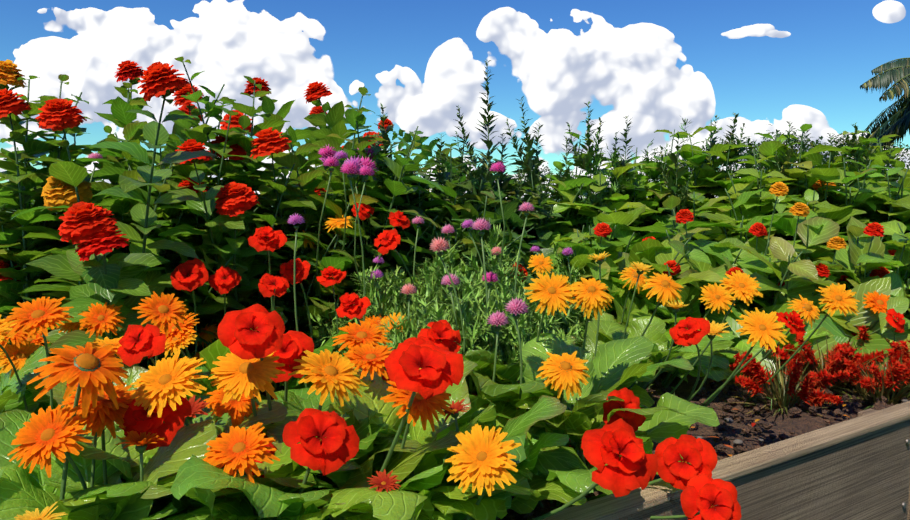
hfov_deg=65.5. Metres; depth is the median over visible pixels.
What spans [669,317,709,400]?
red flower
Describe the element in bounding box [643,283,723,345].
leaf rosette
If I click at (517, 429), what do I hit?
leaf rosette
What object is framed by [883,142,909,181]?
tree
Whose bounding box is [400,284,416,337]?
globe flower
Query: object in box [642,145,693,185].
tree
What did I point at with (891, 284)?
leafy plant
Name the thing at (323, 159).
globe flower
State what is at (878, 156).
leafy shrub
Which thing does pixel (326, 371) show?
daisy
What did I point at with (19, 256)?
zinnia bush
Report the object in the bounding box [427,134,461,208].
tall spire
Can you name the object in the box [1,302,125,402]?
daisy
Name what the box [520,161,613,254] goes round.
leafy shrub
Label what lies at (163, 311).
daisy
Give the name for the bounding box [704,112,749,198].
tall spire
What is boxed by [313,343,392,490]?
daisy
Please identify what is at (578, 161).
leafy plant
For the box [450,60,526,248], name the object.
shrub
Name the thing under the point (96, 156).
globe flower
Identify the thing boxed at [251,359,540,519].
leafy plant
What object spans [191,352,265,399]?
daisy
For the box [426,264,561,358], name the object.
feathery foliage
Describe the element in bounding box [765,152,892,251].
leafy plant
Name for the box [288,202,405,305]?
red flower
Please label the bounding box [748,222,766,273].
bloom shrub
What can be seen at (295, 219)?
globe flower
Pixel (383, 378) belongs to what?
red flower
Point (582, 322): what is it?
feathery foliage
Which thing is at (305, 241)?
daisy
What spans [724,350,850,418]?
celosia mound
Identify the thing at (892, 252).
bloom shrub
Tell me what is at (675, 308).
daisy bud
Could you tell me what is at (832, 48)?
sky
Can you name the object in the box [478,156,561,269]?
shrub
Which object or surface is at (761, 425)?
soil clods
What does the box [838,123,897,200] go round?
tall spire
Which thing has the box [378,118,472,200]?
zinnia bush
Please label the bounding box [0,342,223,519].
daisy
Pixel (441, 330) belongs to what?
flower
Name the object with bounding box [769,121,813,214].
tall spire
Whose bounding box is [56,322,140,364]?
daisy
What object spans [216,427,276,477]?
daisy
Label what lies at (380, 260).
globe flower
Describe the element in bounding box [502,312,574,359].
feathery foliage
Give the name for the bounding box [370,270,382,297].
globe flower
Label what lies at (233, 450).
daisy
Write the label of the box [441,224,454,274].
globe flower
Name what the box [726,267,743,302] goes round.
bloom shrub
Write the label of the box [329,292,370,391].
red flower
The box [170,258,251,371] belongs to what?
red flower
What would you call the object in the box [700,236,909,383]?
leafy plant
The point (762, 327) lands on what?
daisy
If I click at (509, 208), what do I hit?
leafy plant
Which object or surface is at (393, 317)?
daisy
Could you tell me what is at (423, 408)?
daisy
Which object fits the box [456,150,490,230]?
tall spire
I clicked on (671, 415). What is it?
leafy plant
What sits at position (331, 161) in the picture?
globe flower
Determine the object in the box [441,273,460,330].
globe flower
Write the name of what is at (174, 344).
daisy
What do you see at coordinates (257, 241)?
red flower
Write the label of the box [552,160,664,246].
leafy shrub
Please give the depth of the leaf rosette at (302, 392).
1.37 m
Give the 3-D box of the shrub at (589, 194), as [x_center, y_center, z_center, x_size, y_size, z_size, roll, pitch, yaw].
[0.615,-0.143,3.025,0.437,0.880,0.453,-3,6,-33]
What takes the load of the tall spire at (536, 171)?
on the bed soil
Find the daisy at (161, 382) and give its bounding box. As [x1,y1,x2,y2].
[95,350,297,513]
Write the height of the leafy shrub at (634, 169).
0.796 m
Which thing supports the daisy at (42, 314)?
on the bed soil
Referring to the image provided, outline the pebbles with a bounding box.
[666,371,907,444]
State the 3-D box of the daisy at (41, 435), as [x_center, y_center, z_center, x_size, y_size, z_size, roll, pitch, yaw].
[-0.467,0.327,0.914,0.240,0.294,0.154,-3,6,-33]
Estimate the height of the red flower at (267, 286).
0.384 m
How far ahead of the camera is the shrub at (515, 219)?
2.56 m
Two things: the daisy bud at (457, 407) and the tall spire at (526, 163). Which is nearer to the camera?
the daisy bud at (457, 407)
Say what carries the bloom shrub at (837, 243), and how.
on the leafy plant at (802, 277)
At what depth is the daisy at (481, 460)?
0.87 m
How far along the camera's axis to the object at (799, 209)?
2.21 m
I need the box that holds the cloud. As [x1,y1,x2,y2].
[0,0,909,197]
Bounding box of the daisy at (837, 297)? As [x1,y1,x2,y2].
[744,283,859,405]
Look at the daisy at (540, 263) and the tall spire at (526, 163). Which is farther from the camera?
the tall spire at (526, 163)
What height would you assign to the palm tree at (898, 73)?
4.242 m
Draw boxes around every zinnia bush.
[0,59,202,377]
[0,60,304,350]
[0,61,281,368]
[88,57,391,392]
[205,86,446,346]
[244,77,533,288]
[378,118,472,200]
[812,180,838,203]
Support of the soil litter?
on the bed soil
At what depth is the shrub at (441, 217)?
2.42 m
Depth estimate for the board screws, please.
1.62 m
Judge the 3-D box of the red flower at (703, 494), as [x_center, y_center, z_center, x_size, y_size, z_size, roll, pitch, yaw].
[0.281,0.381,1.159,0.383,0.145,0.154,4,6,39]
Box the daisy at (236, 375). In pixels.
[208,351,386,507]
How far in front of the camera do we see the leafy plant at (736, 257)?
2.48 m
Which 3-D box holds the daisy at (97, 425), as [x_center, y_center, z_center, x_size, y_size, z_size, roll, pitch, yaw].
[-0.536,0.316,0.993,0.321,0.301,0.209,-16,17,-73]
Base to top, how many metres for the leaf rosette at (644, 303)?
0.251 m
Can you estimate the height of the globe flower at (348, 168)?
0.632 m
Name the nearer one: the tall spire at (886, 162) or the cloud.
the tall spire at (886, 162)
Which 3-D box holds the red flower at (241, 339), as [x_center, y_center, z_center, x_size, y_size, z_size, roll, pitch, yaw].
[-0.200,0.251,1.137,0.242,0.406,0.371,0,5,1]
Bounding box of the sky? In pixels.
[0,0,909,182]
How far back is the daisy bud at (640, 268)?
1.78 m
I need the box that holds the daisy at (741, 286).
[670,270,762,393]
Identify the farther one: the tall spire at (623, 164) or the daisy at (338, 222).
the tall spire at (623, 164)
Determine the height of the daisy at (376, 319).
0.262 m
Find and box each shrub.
[316,133,455,326]
[374,149,490,274]
[387,165,479,281]
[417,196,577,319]
[420,133,543,273]
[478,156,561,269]
[503,183,587,275]
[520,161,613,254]
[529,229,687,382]
[545,132,650,238]
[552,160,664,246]
[567,205,676,280]
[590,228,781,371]
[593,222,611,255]
[597,148,685,235]
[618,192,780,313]
[637,129,729,239]
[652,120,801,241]
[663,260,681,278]
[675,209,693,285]
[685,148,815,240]
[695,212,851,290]
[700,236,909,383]
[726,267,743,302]
[730,136,818,237]
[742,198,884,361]
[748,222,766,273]
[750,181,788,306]
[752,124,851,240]
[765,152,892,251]
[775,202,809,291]
[788,130,909,238]
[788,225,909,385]
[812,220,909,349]
[815,263,830,288]
[817,159,909,251]
[827,236,846,263]
[839,178,909,241]
[839,275,848,282]
[863,222,883,278]
[869,267,889,277]
[888,250,896,254]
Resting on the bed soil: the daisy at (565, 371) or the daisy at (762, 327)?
the daisy at (565, 371)
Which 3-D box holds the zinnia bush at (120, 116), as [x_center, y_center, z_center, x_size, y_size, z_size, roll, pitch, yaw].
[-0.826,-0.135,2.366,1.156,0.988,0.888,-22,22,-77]
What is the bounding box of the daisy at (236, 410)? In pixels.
[153,386,258,505]
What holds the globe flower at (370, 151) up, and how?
on the bed soil
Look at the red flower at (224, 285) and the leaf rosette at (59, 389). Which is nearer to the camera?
the leaf rosette at (59, 389)
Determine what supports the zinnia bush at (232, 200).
on the bed soil
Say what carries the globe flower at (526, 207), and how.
on the bed soil
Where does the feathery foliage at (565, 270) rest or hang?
on the bed soil
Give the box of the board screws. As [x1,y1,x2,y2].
[902,439,909,506]
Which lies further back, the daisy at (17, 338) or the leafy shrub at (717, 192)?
the leafy shrub at (717, 192)
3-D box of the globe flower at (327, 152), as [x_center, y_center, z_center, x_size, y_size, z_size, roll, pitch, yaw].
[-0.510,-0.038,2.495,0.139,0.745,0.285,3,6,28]
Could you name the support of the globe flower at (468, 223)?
on the bed soil
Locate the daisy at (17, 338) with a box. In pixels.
[0,319,38,350]
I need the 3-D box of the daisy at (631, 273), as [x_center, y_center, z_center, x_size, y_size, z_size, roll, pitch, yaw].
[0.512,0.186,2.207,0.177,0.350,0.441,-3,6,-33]
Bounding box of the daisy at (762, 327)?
[704,307,788,406]
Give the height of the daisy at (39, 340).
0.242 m
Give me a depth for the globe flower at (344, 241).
1.94 m
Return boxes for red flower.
[158,266,287,360]
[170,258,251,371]
[209,226,347,391]
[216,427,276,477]
[217,258,312,386]
[217,304,396,477]
[258,273,307,393]
[270,330,313,401]
[282,408,358,493]
[283,266,345,377]
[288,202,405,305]
[305,210,409,332]
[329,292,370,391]
[368,341,463,490]
[373,228,416,293]
[381,371,389,383]
[506,264,527,281]
[529,418,657,519]
[538,387,645,494]
[538,461,741,519]
[547,434,716,505]
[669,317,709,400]
[700,310,805,405]
[869,308,904,334]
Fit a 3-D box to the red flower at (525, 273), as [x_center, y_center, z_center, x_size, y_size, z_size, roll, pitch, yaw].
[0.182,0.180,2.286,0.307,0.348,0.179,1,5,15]
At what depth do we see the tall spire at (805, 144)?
3.19 m
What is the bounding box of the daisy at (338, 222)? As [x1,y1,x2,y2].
[323,215,422,303]
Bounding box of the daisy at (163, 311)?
[132,291,208,418]
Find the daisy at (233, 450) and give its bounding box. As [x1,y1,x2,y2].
[203,422,356,519]
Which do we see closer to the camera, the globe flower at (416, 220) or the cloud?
the globe flower at (416, 220)
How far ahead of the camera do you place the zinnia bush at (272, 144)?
2.14 m
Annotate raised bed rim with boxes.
[543,401,909,519]
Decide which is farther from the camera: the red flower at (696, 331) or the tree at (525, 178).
the tree at (525, 178)
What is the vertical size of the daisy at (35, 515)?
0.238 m
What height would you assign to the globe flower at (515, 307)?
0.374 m
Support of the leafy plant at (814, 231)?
on the bed soil
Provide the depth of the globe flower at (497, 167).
1.79 m
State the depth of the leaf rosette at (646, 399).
1.64 m
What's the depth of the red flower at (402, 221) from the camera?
2.00 m
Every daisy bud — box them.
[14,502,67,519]
[116,431,163,480]
[185,395,208,423]
[367,469,400,491]
[436,399,470,480]
[588,251,610,356]
[623,261,653,338]
[644,301,688,389]
[689,318,729,401]
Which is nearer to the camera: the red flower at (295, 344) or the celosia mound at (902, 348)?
the red flower at (295, 344)
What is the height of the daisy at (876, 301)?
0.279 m
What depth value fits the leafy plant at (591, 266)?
2.33 m
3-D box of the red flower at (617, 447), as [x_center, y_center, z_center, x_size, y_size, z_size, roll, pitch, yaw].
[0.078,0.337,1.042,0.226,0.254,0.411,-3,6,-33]
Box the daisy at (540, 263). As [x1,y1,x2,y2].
[527,253,553,278]
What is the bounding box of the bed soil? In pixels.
[5,316,909,519]
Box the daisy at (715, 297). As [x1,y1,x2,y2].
[662,283,746,387]
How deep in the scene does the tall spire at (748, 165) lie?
3.07 m
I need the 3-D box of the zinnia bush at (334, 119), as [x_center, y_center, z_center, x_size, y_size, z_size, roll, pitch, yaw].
[-0.465,-0.204,2.754,0.816,1.070,1.690,-3,6,-33]
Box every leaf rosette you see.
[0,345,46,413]
[0,423,214,519]
[43,361,210,425]
[69,400,316,519]
[137,425,452,519]
[187,395,221,424]
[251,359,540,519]
[274,387,410,445]
[405,395,587,519]
[457,394,587,476]
[463,346,581,410]
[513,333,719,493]
[547,329,693,407]
[581,313,733,388]
[582,295,656,326]
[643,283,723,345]
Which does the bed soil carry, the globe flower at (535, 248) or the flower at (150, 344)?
the globe flower at (535, 248)
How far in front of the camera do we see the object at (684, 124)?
3.29 m
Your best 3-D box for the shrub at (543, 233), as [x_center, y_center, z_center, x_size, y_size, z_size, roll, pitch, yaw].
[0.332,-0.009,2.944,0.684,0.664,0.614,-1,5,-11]
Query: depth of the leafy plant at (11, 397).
1.41 m
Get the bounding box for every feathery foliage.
[304,265,420,354]
[330,258,461,355]
[342,309,429,370]
[384,295,505,396]
[386,243,521,327]
[418,284,538,395]
[420,221,530,297]
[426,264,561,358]
[449,237,587,347]
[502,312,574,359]
[504,268,604,346]
[528,239,608,318]
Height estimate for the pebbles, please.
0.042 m
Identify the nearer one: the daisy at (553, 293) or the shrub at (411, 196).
the daisy at (553, 293)
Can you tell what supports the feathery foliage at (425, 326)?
on the bed soil
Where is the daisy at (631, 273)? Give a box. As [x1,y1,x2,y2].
[618,267,671,345]
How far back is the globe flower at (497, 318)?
1.36 m
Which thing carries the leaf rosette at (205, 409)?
on the bed soil
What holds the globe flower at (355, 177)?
on the bed soil
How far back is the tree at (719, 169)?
74.27 m
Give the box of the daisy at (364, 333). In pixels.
[274,321,406,421]
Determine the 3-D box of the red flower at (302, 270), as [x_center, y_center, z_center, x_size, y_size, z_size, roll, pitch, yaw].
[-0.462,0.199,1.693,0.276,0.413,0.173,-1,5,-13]
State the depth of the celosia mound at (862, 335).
2.05 m
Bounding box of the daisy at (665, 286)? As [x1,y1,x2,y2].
[557,272,683,354]
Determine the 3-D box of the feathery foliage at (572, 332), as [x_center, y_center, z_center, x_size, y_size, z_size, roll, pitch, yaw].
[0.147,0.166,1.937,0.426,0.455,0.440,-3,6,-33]
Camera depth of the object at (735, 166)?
3.09 m
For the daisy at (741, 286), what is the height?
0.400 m
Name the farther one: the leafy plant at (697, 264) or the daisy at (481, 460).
the leafy plant at (697, 264)
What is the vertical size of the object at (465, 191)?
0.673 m
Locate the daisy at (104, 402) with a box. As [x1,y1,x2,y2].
[61,385,131,486]
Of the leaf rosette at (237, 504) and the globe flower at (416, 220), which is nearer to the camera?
the leaf rosette at (237, 504)
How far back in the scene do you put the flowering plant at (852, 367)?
1.88 m
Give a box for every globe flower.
[87,152,102,182]
[287,213,307,387]
[301,156,339,298]
[318,144,337,196]
[319,157,332,194]
[334,151,349,277]
[340,161,364,320]
[343,155,375,268]
[353,165,373,293]
[355,156,381,256]
[356,147,373,158]
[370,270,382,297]
[373,256,384,281]
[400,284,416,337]
[412,216,424,276]
[429,237,464,354]
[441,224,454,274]
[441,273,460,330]
[461,219,483,270]
[471,217,491,350]
[482,272,497,331]
[486,310,507,381]
[489,162,519,289]
[491,246,504,281]
[505,297,529,409]
[514,202,534,296]
[530,246,540,277]
[562,247,573,323]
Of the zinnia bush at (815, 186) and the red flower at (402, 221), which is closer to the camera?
the red flower at (402, 221)
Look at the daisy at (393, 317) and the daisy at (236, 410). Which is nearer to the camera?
the daisy at (236, 410)
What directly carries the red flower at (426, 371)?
on the bed soil
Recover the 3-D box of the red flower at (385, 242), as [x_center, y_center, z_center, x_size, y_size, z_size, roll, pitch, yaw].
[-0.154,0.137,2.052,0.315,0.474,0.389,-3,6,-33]
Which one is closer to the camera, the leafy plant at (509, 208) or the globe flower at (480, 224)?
the globe flower at (480, 224)
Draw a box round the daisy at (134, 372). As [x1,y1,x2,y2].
[83,336,147,421]
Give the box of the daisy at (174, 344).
[164,328,200,394]
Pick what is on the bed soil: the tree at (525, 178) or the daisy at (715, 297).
the daisy at (715, 297)
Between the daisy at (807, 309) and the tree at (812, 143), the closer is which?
the daisy at (807, 309)
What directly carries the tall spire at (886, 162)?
on the bed soil
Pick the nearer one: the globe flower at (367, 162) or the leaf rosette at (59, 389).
the leaf rosette at (59, 389)
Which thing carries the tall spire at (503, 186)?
on the bed soil
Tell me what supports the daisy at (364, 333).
on the bed soil
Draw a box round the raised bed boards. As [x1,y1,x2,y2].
[616,408,909,519]
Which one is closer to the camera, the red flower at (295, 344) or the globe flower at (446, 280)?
the red flower at (295, 344)
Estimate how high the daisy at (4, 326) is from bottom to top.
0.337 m
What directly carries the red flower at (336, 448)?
on the bed soil
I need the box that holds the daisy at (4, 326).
[0,314,57,414]
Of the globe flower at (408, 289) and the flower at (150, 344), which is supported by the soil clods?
the flower at (150, 344)
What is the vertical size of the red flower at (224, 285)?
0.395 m
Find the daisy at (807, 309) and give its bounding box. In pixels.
[736,294,819,383]
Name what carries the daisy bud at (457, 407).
on the bed soil
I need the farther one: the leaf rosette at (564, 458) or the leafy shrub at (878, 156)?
the leafy shrub at (878, 156)
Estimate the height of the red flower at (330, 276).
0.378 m
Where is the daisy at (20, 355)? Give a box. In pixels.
[0,341,38,378]
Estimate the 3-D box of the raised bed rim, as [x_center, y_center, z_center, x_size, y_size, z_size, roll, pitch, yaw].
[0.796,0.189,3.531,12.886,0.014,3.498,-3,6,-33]
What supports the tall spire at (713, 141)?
on the bed soil
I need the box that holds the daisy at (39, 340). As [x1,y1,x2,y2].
[8,329,48,346]
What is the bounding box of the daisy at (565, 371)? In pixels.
[536,351,647,468]
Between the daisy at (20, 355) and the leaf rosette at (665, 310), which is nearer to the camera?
the daisy at (20, 355)
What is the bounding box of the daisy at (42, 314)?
[1,296,73,409]
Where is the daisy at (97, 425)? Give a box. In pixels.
[62,380,138,484]
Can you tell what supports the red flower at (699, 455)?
on the bed soil
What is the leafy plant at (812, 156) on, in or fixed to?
on the bed soil
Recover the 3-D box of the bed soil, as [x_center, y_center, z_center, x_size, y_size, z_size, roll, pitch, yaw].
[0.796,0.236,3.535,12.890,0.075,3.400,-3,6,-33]
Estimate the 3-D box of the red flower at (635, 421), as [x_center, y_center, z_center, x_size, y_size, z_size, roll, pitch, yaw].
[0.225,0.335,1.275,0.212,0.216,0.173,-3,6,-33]
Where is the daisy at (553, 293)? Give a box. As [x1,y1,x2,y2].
[469,272,623,450]
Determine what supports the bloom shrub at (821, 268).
on the leafy plant at (891, 284)
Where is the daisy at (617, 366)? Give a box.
[495,277,653,395]
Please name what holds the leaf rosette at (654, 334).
on the bed soil
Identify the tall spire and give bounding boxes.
[360,103,399,229]
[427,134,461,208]
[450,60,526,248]
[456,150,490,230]
[481,133,530,251]
[503,97,564,248]
[513,122,550,239]
[551,135,598,229]
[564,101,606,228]
[602,131,647,221]
[612,116,649,234]
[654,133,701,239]
[699,115,720,198]
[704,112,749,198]
[728,138,766,215]
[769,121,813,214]
[795,130,812,193]
[822,133,847,196]
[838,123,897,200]
[880,142,901,187]
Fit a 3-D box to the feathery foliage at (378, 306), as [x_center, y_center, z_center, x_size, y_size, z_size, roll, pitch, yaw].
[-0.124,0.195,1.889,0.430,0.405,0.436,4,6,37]
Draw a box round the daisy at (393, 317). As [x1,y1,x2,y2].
[379,312,410,335]
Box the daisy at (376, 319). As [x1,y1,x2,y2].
[365,315,388,328]
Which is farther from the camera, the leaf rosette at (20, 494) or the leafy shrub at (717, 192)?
the leafy shrub at (717, 192)
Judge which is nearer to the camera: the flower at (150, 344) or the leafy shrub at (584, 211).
the flower at (150, 344)
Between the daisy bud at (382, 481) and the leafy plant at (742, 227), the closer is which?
the daisy bud at (382, 481)
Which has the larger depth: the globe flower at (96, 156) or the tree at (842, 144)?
the tree at (842, 144)
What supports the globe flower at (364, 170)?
on the bed soil
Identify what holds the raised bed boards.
on the ground
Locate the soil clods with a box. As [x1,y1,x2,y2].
[506,363,909,519]
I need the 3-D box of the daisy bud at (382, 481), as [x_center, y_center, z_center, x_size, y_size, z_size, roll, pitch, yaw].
[-0.117,0.370,0.950,0.044,0.201,0.138,-3,6,-33]
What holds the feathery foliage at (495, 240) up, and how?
on the bed soil
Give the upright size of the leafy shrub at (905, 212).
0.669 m
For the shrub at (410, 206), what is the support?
on the bed soil
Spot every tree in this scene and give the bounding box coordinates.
[515,163,575,200]
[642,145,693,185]
[700,135,760,175]
[738,124,828,173]
[807,133,882,173]
[852,57,909,166]
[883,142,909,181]
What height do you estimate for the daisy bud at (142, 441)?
0.244 m
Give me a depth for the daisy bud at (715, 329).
1.45 m
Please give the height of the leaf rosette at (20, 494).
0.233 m
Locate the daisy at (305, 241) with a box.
[291,231,331,344]
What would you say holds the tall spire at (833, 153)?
on the bed soil
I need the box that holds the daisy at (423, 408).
[345,381,511,519]
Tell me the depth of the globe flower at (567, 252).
2.01 m
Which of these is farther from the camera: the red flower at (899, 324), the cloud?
the cloud
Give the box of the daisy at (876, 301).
[853,290,889,333]
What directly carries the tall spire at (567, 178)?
on the bed soil
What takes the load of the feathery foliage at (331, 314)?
on the bed soil
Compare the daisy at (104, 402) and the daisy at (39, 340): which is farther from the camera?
the daisy at (39, 340)
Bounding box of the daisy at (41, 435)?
[8,404,186,519]
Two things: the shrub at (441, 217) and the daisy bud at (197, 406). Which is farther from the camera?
the shrub at (441, 217)
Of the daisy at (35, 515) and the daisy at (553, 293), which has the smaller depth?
the daisy at (35, 515)
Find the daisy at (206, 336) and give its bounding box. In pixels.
[192,324,218,347]
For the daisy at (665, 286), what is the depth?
1.67 m
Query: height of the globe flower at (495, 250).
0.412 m
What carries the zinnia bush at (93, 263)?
on the bed soil
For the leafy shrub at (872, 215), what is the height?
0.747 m
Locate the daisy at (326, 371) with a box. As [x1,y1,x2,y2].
[159,349,367,499]
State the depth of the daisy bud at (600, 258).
1.78 m
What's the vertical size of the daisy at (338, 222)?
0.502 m
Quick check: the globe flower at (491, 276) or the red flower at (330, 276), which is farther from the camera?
the red flower at (330, 276)
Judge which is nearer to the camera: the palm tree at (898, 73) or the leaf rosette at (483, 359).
the leaf rosette at (483, 359)
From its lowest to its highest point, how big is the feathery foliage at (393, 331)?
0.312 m
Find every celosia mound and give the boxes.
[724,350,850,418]
[762,335,887,396]
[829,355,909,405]
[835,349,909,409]
[848,325,909,357]
[851,332,909,363]
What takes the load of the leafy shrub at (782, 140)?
on the bed soil
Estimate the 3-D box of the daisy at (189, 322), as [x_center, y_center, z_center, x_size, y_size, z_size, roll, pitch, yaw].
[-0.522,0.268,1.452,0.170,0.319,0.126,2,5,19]
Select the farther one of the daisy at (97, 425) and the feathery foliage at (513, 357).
the feathery foliage at (513, 357)
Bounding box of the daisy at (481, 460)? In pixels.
[305,424,520,519]
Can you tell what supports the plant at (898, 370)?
on the bed soil
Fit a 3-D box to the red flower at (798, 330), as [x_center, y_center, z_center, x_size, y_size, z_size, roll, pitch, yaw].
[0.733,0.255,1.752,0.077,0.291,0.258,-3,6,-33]
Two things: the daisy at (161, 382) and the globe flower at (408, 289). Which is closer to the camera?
the daisy at (161, 382)
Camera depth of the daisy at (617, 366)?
1.46 m
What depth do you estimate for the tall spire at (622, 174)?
3.07 m
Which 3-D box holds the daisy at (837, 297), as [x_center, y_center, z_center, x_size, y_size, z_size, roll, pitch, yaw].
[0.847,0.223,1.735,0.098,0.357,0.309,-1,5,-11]
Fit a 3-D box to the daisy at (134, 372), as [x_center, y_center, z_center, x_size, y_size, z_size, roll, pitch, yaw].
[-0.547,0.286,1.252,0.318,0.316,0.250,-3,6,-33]
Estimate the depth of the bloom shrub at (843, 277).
2.40 m
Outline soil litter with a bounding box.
[651,371,849,455]
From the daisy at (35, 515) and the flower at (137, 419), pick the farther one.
the flower at (137, 419)
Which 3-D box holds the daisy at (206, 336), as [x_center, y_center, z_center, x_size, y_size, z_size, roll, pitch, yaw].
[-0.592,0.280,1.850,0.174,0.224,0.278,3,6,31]
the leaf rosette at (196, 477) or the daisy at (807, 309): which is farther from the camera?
the daisy at (807, 309)
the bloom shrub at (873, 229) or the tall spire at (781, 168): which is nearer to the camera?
the bloom shrub at (873, 229)
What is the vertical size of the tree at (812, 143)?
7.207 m
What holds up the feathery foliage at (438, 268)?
on the bed soil
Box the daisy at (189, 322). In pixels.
[160,313,218,396]
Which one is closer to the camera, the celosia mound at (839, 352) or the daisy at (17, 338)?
the daisy at (17, 338)
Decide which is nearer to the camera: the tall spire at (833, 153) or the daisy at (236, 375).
the daisy at (236, 375)
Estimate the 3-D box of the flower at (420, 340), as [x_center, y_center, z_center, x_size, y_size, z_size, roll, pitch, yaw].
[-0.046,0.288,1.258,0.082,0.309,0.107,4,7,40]
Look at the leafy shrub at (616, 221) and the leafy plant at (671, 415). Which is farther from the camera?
the leafy shrub at (616, 221)
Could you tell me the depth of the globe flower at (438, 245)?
1.44 m

